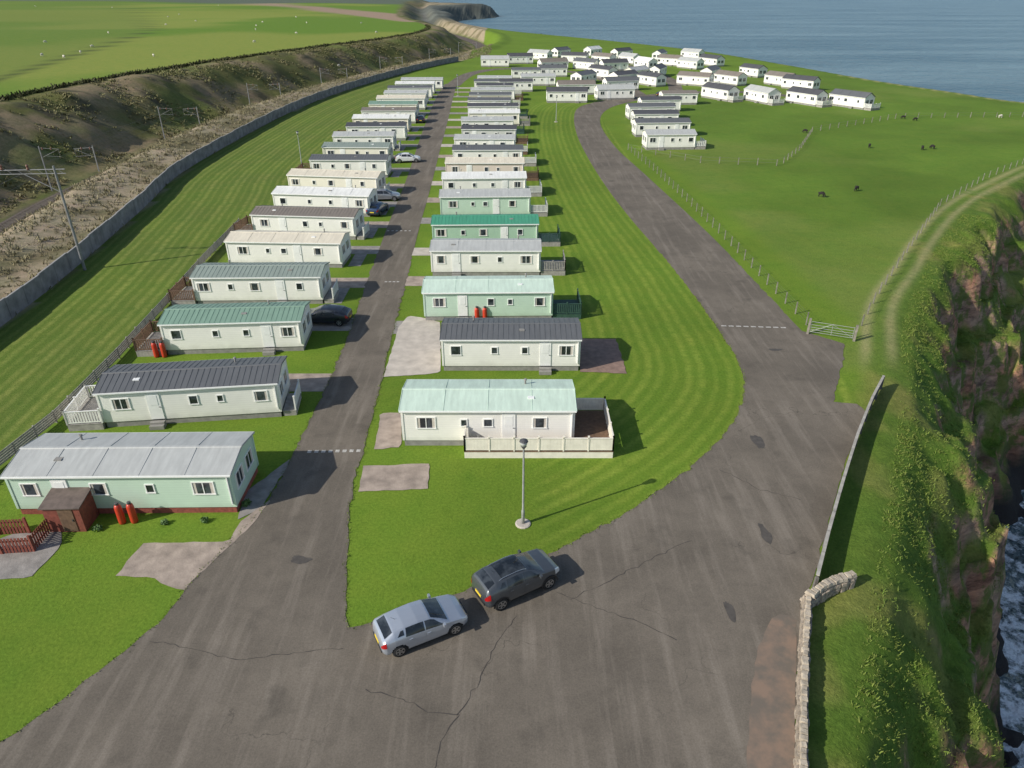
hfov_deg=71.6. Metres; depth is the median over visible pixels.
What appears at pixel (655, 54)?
static caravan
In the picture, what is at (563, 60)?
static caravan
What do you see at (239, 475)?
window
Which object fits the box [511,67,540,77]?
static caravan
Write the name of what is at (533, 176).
veranda
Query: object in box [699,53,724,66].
static caravan
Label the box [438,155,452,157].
concrete pad
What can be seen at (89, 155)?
railway mast
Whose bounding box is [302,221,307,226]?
window
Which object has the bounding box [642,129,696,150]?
static caravan
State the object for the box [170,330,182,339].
window
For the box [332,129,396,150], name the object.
static caravan
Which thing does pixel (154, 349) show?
gas cylinder
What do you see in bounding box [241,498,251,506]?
shrub
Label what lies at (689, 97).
static caravan
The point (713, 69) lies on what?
static caravan
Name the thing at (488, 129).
static caravan
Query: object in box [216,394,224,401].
window
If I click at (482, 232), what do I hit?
window
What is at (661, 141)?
door
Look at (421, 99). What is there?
static caravan
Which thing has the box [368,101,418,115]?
static caravan
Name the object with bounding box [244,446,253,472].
window
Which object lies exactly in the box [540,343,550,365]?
door
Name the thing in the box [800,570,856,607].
stone wall
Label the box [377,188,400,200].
parked car
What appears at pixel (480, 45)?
railway ballast
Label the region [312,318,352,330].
concrete pad
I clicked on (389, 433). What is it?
concrete pad
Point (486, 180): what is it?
static caravan
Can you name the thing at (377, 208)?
parked car
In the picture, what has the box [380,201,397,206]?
concrete pad
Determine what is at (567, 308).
veranda
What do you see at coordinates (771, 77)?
static caravan
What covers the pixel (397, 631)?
parked car
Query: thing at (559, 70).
static caravan
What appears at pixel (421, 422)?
window
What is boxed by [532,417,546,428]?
window
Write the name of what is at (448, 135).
concrete pad
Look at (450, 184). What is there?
window
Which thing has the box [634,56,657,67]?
static caravan
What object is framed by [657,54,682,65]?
static caravan
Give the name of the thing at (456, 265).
door
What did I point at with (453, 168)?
window
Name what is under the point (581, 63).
static caravan
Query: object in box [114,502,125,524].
gas cylinder
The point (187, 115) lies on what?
overhead wire
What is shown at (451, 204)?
window
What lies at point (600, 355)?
paving patch
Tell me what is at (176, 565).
concrete pad
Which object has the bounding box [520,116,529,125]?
veranda
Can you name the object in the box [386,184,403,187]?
concrete pad
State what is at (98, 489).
window
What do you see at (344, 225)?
window
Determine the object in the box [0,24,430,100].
hedge
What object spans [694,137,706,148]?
veranda
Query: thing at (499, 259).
window
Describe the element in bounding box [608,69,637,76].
static caravan
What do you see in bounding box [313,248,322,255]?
window
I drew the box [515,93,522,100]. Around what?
veranda
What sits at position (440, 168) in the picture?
concrete pad
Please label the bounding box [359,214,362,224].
window
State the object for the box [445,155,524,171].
static caravan
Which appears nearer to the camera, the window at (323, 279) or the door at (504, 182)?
the window at (323, 279)
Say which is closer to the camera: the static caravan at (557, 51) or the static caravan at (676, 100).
the static caravan at (676, 100)
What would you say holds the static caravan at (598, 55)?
on the ground at (76, 610)
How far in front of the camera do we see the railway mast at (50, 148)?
119.91 m
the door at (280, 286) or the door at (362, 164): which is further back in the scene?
the door at (362, 164)
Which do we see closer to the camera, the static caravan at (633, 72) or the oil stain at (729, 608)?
the oil stain at (729, 608)
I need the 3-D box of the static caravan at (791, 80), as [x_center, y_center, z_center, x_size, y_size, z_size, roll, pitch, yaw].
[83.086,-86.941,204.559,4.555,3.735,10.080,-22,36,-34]
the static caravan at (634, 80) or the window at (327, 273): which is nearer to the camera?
the window at (327, 273)
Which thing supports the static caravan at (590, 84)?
on the ground at (76, 610)
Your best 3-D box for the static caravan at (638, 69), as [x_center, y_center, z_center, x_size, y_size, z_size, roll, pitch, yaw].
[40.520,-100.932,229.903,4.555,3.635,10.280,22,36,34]
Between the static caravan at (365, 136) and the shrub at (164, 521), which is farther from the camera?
the static caravan at (365, 136)
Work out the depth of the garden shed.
37.22 m
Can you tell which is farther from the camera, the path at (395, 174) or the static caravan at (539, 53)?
the static caravan at (539, 53)
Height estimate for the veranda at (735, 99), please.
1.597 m
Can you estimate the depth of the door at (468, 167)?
105.55 m
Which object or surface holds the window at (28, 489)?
in the static caravan at (178, 472)
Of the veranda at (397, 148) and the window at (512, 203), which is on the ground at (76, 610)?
the veranda at (397, 148)
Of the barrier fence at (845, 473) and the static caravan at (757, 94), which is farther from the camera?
the static caravan at (757, 94)
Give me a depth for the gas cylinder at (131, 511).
37.71 m
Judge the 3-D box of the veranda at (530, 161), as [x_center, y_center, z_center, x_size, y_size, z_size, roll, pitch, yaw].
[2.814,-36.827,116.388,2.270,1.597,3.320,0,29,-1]
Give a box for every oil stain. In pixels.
[291,555,311,563]
[723,601,735,621]
[750,435,764,447]
[758,523,771,543]
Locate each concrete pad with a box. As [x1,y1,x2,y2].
[116,500,269,589]
[289,374,330,390]
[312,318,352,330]
[331,278,367,287]
[351,246,379,253]
[358,464,429,491]
[364,221,388,227]
[374,413,401,448]
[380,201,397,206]
[384,316,440,376]
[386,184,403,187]
[391,168,409,170]
[393,321,402,333]
[396,144,417,146]
[405,276,424,285]
[407,134,420,136]
[412,248,429,254]
[420,218,430,223]
[426,198,439,202]
[431,181,441,184]
[435,167,445,169]
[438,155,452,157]
[441,144,453,146]
[444,134,453,136]
[446,126,460,127]
[449,112,467,113]
[451,106,467,107]
[454,91,470,92]
[456,87,470,88]
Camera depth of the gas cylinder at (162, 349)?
54.92 m
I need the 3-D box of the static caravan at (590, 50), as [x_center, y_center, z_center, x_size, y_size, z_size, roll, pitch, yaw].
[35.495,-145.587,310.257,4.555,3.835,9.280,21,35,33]
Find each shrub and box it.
[92,524,102,531]
[160,518,168,524]
[200,516,208,523]
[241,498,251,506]
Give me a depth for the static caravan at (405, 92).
177.25 m
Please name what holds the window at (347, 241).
in the static caravan at (333, 248)
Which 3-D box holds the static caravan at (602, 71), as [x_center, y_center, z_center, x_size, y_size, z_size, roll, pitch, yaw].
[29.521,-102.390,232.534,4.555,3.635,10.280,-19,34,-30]
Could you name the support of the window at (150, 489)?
in the static caravan at (178, 472)
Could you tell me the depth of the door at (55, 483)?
37.63 m
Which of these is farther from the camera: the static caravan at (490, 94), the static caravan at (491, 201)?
the static caravan at (490, 94)
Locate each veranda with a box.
[61,384,106,431]
[132,320,167,356]
[168,275,197,304]
[233,215,252,230]
[283,379,301,415]
[295,162,310,168]
[324,279,338,302]
[356,221,369,239]
[395,140,400,150]
[463,396,614,457]
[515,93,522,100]
[516,123,524,133]
[516,135,527,143]
[520,111,527,118]
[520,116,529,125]
[523,142,527,154]
[524,152,536,165]
[526,165,538,180]
[526,181,541,196]
[530,197,547,216]
[538,224,560,246]
[540,250,565,275]
[552,288,581,318]
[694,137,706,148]
[728,95,743,102]
[767,98,784,105]
[816,100,832,107]
[863,103,880,110]
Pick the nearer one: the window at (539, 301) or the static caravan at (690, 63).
the window at (539, 301)
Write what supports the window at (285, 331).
in the static caravan at (268, 328)
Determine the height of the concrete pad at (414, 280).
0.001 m
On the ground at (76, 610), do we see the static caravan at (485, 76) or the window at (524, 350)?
the static caravan at (485, 76)
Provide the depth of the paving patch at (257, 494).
40.46 m
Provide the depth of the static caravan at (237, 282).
64.02 m
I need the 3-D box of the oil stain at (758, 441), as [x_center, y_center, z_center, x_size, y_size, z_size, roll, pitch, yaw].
[15.573,3.651,44.922,0.764,0.001,1.558,0,29,0]
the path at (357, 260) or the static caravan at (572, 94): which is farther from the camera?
the static caravan at (572, 94)
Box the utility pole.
[0,164,86,269]
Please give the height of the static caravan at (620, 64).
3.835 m
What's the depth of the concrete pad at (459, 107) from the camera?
173.29 m
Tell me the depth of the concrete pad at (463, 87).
207.93 m
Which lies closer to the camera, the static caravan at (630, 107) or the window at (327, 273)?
the window at (327, 273)
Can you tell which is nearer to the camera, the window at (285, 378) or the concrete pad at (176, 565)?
the concrete pad at (176, 565)
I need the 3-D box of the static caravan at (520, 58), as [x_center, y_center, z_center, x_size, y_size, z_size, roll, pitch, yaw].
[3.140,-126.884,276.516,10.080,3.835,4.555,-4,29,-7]
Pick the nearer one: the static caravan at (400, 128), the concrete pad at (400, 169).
the concrete pad at (400, 169)
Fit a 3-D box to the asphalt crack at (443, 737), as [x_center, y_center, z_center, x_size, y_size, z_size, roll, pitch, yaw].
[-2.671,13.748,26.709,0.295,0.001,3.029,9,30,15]
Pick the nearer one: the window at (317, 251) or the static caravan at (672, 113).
the window at (317, 251)
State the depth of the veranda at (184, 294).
64.24 m
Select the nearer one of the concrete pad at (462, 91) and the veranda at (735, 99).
the veranda at (735, 99)
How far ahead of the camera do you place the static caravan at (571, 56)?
279.20 m
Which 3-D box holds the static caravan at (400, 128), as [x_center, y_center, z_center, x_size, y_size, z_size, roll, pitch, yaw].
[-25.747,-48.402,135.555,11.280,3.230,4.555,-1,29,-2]
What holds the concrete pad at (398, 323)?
on the ground at (76, 610)
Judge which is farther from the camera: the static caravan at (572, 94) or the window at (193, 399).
the static caravan at (572, 94)
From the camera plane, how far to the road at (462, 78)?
233.00 m
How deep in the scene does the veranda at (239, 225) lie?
83.08 m
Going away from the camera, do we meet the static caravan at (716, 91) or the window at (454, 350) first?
the window at (454, 350)
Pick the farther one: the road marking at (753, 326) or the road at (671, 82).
the road at (671, 82)
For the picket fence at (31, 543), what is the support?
on the patio
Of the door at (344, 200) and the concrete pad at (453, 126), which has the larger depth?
the concrete pad at (453, 126)
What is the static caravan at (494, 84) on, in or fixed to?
on the ground at (76, 610)
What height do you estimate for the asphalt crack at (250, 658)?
0.001 m
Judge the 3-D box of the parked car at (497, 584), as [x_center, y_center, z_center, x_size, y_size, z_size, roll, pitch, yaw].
[0.210,8.963,33.537,4.148,1.756,2.139,-16,33,-27]
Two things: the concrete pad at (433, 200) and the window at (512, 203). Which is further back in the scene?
the concrete pad at (433, 200)
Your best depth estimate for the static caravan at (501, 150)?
114.19 m
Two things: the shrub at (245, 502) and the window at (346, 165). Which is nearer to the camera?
the shrub at (245, 502)
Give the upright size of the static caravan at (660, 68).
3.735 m
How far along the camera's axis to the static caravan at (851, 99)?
171.87 m
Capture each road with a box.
[0,84,864,767]
[448,68,645,94]
[628,65,682,89]
[645,91,828,99]
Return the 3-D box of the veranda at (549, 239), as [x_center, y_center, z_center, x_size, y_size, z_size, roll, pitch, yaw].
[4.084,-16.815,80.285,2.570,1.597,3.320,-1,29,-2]
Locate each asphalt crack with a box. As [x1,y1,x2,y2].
[150,641,342,659]
[365,689,457,714]
[435,716,458,767]
[457,619,513,713]
[557,592,676,639]
[572,541,688,598]
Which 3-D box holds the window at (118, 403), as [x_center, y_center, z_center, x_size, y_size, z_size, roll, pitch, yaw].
[-25.155,1.301,45.671,1.150,0.850,0.070,-3,29,-6]
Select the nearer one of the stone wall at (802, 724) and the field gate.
the stone wall at (802, 724)
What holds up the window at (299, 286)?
in the static caravan at (237, 282)
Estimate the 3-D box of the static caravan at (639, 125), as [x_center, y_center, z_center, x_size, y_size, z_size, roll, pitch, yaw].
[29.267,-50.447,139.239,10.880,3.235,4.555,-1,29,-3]
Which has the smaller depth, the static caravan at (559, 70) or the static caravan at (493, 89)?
the static caravan at (493, 89)
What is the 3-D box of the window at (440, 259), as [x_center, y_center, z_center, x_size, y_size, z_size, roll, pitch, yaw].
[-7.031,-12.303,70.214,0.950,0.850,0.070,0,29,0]
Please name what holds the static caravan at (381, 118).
on the ground at (76, 610)
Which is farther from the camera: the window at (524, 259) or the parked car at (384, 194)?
the parked car at (384, 194)
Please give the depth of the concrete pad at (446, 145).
130.82 m
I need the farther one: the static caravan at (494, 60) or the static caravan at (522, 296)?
the static caravan at (494, 60)
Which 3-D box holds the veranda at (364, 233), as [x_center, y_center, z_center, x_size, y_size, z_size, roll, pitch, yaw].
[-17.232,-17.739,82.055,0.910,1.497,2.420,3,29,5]
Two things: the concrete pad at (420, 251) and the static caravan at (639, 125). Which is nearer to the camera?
the concrete pad at (420, 251)
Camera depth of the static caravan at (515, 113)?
148.59 m
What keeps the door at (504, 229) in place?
in the static caravan at (456, 225)
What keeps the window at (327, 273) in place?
in the static caravan at (237, 282)
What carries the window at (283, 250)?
in the static caravan at (333, 248)
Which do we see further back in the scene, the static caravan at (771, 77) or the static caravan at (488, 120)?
the static caravan at (771, 77)
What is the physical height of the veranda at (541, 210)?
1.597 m
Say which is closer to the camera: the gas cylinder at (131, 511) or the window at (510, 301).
the gas cylinder at (131, 511)
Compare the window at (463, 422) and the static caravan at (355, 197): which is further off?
the static caravan at (355, 197)
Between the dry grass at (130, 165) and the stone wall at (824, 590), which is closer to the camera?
the stone wall at (824, 590)
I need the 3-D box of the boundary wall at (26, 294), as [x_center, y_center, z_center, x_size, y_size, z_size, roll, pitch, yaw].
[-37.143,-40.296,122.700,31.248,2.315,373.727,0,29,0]
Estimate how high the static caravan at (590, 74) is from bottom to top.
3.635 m
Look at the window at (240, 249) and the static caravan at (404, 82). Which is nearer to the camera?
the window at (240, 249)
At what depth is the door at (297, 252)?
72.56 m
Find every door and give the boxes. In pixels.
[49,479,67,487]
[56,510,78,530]
[145,393,164,418]
[260,324,274,346]
[274,280,286,299]
[278,218,286,230]
[292,245,302,261]
[341,197,347,206]
[345,179,351,187]
[359,162,365,169]
[452,253,460,271]
[457,295,467,315]
[466,165,471,171]
[493,199,499,213]
[501,226,507,237]
[502,180,507,187]
[502,414,514,437]
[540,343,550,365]
[659,136,663,146]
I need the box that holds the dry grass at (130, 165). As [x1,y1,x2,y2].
[0,44,492,327]
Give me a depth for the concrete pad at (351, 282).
69.45 m
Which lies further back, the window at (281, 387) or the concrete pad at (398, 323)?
the concrete pad at (398, 323)
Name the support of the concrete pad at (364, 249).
on the ground at (76, 610)
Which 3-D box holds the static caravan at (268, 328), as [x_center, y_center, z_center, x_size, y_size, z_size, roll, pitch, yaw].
[-21.840,-4.642,56.610,10.880,3.230,4.555,-2,29,-3]
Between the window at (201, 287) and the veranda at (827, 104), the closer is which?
the window at (201, 287)
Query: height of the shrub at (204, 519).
0.413 m
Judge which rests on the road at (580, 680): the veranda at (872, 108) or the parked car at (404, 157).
the parked car at (404, 157)
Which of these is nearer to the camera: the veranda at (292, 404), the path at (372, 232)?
the veranda at (292, 404)
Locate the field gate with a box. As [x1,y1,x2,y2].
[806,318,858,341]
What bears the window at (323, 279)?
in the static caravan at (237, 282)
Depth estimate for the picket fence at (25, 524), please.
37.13 m
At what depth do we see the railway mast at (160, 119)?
160.27 m
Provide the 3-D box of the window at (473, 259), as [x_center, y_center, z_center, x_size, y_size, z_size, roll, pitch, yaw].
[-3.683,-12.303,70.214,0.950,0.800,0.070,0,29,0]
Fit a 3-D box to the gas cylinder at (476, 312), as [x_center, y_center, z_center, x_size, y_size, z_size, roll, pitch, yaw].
[-3.026,-6.047,61.062,0.380,1.370,0.370,0,29,0]
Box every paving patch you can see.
[238,460,288,518]
[579,339,626,372]
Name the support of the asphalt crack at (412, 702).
on the road at (580, 680)
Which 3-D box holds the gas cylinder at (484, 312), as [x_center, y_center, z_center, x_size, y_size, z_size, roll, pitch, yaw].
[-2.335,-6.047,61.062,0.380,1.370,0.370,0,29,0]
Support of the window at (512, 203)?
in the static caravan at (491, 201)
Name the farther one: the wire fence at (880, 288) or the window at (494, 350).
the wire fence at (880, 288)
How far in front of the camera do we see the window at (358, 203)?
88.88 m
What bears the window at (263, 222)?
in the static caravan at (297, 218)
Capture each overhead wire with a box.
[0,46,455,183]
[0,46,458,193]
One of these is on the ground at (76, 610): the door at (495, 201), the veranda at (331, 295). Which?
the veranda at (331, 295)
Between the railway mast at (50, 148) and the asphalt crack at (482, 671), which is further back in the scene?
the railway mast at (50, 148)
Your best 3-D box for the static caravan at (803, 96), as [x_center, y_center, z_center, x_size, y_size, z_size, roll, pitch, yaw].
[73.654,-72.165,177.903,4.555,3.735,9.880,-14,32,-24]
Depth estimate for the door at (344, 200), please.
88.94 m
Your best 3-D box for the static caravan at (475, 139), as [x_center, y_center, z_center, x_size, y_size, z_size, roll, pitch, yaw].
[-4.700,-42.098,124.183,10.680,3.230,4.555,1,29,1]
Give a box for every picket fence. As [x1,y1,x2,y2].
[0,517,30,534]
[0,519,50,553]
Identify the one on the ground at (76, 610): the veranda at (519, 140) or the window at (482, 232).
the veranda at (519, 140)
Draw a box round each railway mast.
[38,146,59,190]
[74,146,99,171]
[157,106,172,138]
[183,107,199,123]
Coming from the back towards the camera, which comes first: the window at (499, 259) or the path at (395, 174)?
the path at (395, 174)
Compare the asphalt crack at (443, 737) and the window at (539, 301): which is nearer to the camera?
the asphalt crack at (443, 737)
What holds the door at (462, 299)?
in the static caravan at (522, 296)
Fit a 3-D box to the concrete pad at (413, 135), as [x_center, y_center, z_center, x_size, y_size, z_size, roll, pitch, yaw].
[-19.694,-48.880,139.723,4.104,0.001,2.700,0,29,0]
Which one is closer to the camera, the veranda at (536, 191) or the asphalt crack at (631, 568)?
the asphalt crack at (631, 568)
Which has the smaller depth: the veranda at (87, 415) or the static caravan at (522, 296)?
the veranda at (87, 415)
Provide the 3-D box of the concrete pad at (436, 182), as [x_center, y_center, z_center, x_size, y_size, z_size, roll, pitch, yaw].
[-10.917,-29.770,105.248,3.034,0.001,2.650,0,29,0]
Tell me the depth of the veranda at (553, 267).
71.02 m
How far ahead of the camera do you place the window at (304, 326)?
56.43 m
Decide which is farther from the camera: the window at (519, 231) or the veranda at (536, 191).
the veranda at (536, 191)
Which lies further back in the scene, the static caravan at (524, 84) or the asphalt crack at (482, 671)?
the static caravan at (524, 84)
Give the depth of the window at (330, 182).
98.15 m
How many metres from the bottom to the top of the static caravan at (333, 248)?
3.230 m
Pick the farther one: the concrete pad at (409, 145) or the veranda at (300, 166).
the concrete pad at (409, 145)
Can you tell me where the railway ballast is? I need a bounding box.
[0,34,482,223]
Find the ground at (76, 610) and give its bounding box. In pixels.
[0,0,1023,767]
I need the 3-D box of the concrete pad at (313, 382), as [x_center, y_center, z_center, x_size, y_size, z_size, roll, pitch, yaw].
[-15.067,-0.128,51.772,3.923,0.001,2.700,0,29,0]
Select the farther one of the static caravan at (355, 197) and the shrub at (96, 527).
the static caravan at (355, 197)
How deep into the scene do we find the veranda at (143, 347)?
55.55 m
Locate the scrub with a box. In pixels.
[0,33,449,214]
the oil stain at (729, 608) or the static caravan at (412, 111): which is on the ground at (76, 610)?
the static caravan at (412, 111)
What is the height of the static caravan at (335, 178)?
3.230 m
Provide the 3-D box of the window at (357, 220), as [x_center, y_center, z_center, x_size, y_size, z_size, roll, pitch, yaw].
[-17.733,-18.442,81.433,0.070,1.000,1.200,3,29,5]
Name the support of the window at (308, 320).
in the static caravan at (268, 328)
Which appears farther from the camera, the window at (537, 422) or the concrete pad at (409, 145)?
the concrete pad at (409, 145)
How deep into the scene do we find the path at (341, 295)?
66.60 m
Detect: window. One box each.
[18,483,40,496]
[88,483,109,495]
[110,398,131,410]
[144,484,156,493]
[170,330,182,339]
[187,395,199,404]
[190,481,216,494]
[196,283,211,291]
[211,330,219,337]
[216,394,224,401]
[227,284,233,289]
[234,462,245,489]
[236,246,248,254]
[242,329,249,336]
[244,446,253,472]
[249,282,260,290]
[253,390,268,401]
[259,219,269,226]
[279,198,285,203]
[279,377,284,398]
[280,248,286,253]
[280,326,295,336]
[282,366,287,386]
[291,179,299,184]
[295,283,303,289]
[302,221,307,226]
[302,318,306,334]
[306,310,310,326]
[312,163,320,168]
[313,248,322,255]
[322,275,325,289]
[325,270,329,283]
[327,180,333,185]
[340,221,348,228]
[341,243,345,255]
[344,163,350,168]
[345,238,349,250]
[355,200,363,206]
[355,218,359,228]
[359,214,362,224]
[416,417,436,428]
[433,298,445,306]
[435,229,446,236]
[436,255,445,263]
[448,182,453,187]
[448,201,457,207]
[450,346,461,355]
[451,166,458,171]
[460,419,467,426]
[470,256,479,263]
[479,229,487,235]
[483,419,492,426]
[487,298,494,305]
[491,347,497,353]
[497,257,502,262]
[507,299,512,304]
[508,200,515,206]
[513,181,521,187]
[517,229,522,234]
[520,255,531,263]
[521,347,527,353]
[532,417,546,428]
[534,297,544,305]
[558,345,573,355]
[649,138,655,142]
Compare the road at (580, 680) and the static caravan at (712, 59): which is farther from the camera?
the static caravan at (712, 59)
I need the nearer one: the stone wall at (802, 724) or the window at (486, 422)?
the stone wall at (802, 724)
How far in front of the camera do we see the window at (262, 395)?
46.62 m
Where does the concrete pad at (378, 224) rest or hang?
on the ground at (76, 610)
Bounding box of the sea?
[425,0,1023,767]
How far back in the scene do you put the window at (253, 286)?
63.77 m
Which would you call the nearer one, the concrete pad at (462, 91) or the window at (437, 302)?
the window at (437, 302)
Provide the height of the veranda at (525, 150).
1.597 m
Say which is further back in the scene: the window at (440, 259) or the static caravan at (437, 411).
the window at (440, 259)
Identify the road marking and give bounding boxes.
[307,449,360,452]
[721,325,785,327]
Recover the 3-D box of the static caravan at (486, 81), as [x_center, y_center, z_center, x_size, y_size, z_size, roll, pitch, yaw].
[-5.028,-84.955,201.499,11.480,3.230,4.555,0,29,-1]
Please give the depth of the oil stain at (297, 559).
35.62 m
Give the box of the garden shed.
[37,487,98,531]
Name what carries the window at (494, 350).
in the static caravan at (544, 346)
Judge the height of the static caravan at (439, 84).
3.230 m
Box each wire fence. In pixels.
[628,112,1023,165]
[628,143,808,324]
[859,159,1023,325]
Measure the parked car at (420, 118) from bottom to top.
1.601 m
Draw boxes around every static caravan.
[0,432,258,513]
[92,356,289,429]
[157,300,312,355]
[189,260,331,303]
[223,229,350,267]
[249,203,364,239]
[271,185,377,216]
[286,168,385,188]
[309,152,391,177]
[321,140,392,160]
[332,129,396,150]
[345,122,407,140]
[352,114,411,131]
[361,106,416,123]
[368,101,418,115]
[376,94,426,109]
[383,90,428,102]
[387,84,432,98]
[395,80,435,93]
[398,378,576,444]
[401,76,443,88]
[421,273,554,320]
[429,236,541,275]
[431,212,538,238]
[439,186,530,214]
[439,316,582,374]
[441,169,526,188]
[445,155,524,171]
[452,143,523,156]
[454,132,515,144]
[461,115,513,125]
[461,123,516,143]
[467,96,510,102]
[467,101,517,115]
[468,109,519,125]
[469,91,511,96]
[470,86,514,100]
[474,79,499,86]
[476,83,513,86]
[477,74,512,78]
[481,55,508,66]
[499,78,532,91]
[507,53,533,63]
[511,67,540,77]
[520,73,555,85]
[527,49,552,59]
[537,57,568,68]
[538,64,567,76]
[546,87,587,102]
[551,46,570,56]
[556,80,595,94]
[561,52,588,62]
[570,69,596,81]
[573,57,599,69]
[583,45,601,55]
[588,64,617,77]
[591,52,616,59]
[594,84,635,99]
[599,58,628,70]
[602,76,639,89]
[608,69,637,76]
[611,47,632,58]
[618,52,639,64]
[624,65,648,72]
[625,102,675,119]
[631,109,679,124]
[632,118,691,136]
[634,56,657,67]
[637,71,666,86]
[638,96,681,111]
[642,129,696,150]
[649,63,666,74]
[652,49,666,59]
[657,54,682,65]
[659,90,698,104]
[676,71,714,85]
[677,56,704,69]
[681,48,704,57]
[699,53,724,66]
[700,65,720,73]
[701,82,739,101]
[714,70,747,85]
[739,63,767,77]
[743,84,781,104]
[764,70,795,85]
[781,74,820,88]
[785,86,828,106]
[828,88,875,109]
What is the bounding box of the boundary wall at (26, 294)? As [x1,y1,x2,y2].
[0,56,458,326]
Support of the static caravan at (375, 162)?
on the ground at (76, 610)
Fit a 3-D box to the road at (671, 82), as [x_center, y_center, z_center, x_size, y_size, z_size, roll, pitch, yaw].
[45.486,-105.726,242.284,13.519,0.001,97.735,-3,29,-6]
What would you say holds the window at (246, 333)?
in the static caravan at (268, 328)
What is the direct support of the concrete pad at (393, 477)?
on the ground at (76, 610)
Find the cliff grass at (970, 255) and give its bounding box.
[840,214,1023,767]
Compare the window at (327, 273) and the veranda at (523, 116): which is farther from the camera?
the veranda at (523, 116)
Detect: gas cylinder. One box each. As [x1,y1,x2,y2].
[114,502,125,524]
[126,501,137,523]
[151,341,158,357]
[159,341,166,357]
[475,306,478,317]
[483,306,486,317]
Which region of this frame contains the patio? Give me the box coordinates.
[0,531,61,578]
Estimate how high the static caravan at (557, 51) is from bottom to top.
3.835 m
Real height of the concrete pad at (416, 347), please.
0.001 m
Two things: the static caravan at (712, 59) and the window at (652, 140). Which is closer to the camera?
the window at (652, 140)
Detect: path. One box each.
[334,288,349,302]
[348,254,366,265]
[366,228,377,237]
[391,172,401,176]
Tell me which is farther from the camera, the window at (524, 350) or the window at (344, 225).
the window at (344, 225)
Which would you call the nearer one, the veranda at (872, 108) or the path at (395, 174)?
the path at (395, 174)
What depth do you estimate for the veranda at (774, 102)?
176.10 m
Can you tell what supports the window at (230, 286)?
in the static caravan at (237, 282)
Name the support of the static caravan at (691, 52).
on the ground at (76, 610)
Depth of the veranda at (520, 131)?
141.12 m
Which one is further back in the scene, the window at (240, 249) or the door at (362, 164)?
the door at (362, 164)
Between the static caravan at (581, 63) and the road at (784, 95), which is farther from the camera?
the static caravan at (581, 63)
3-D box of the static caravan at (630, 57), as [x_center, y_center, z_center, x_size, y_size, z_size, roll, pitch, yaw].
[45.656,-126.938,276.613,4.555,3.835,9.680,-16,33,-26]
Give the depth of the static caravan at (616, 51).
298.39 m
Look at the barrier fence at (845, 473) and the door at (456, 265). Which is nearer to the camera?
the barrier fence at (845, 473)
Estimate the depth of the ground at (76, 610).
69.10 m
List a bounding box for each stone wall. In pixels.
[793,596,812,767]
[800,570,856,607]
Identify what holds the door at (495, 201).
in the static caravan at (491, 201)
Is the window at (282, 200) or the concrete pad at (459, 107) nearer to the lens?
the window at (282, 200)
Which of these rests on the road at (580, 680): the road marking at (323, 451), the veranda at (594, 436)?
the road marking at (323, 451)
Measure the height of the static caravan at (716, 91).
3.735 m
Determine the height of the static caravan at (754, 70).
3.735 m
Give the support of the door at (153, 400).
in the static caravan at (158, 396)
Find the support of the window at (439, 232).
in the static caravan at (456, 225)
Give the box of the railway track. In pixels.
[0,38,479,232]
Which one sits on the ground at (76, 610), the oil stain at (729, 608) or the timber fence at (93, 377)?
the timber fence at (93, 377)
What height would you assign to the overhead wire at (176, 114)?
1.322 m
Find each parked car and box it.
[310,304,352,325]
[366,201,388,215]
[372,593,467,656]
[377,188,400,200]
[395,152,420,162]
[416,115,425,122]
[471,549,558,610]
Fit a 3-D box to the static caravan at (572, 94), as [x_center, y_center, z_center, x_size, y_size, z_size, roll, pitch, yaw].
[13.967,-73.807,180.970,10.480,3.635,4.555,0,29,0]
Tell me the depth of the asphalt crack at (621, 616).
32.30 m
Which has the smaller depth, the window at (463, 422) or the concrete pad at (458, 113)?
the window at (463, 422)
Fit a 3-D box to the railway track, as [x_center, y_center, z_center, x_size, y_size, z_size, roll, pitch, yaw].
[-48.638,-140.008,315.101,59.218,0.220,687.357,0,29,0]
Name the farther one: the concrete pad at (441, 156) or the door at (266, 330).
the concrete pad at (441, 156)
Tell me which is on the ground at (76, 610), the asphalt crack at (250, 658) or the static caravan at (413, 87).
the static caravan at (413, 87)
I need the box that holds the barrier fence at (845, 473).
[812,375,884,587]
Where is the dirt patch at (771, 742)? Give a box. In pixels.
[747,614,796,767]
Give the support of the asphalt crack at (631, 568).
on the road at (580, 680)
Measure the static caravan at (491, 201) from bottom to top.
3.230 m
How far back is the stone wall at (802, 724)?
28.45 m
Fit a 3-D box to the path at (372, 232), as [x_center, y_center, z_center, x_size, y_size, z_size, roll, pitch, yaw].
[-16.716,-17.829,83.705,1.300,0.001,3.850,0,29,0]
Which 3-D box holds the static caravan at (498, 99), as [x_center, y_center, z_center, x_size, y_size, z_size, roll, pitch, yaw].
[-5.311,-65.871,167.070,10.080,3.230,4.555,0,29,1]
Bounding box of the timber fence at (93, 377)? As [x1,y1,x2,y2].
[0,218,238,465]
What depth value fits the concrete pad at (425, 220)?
87.79 m
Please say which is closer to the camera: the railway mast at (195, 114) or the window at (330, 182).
the window at (330, 182)

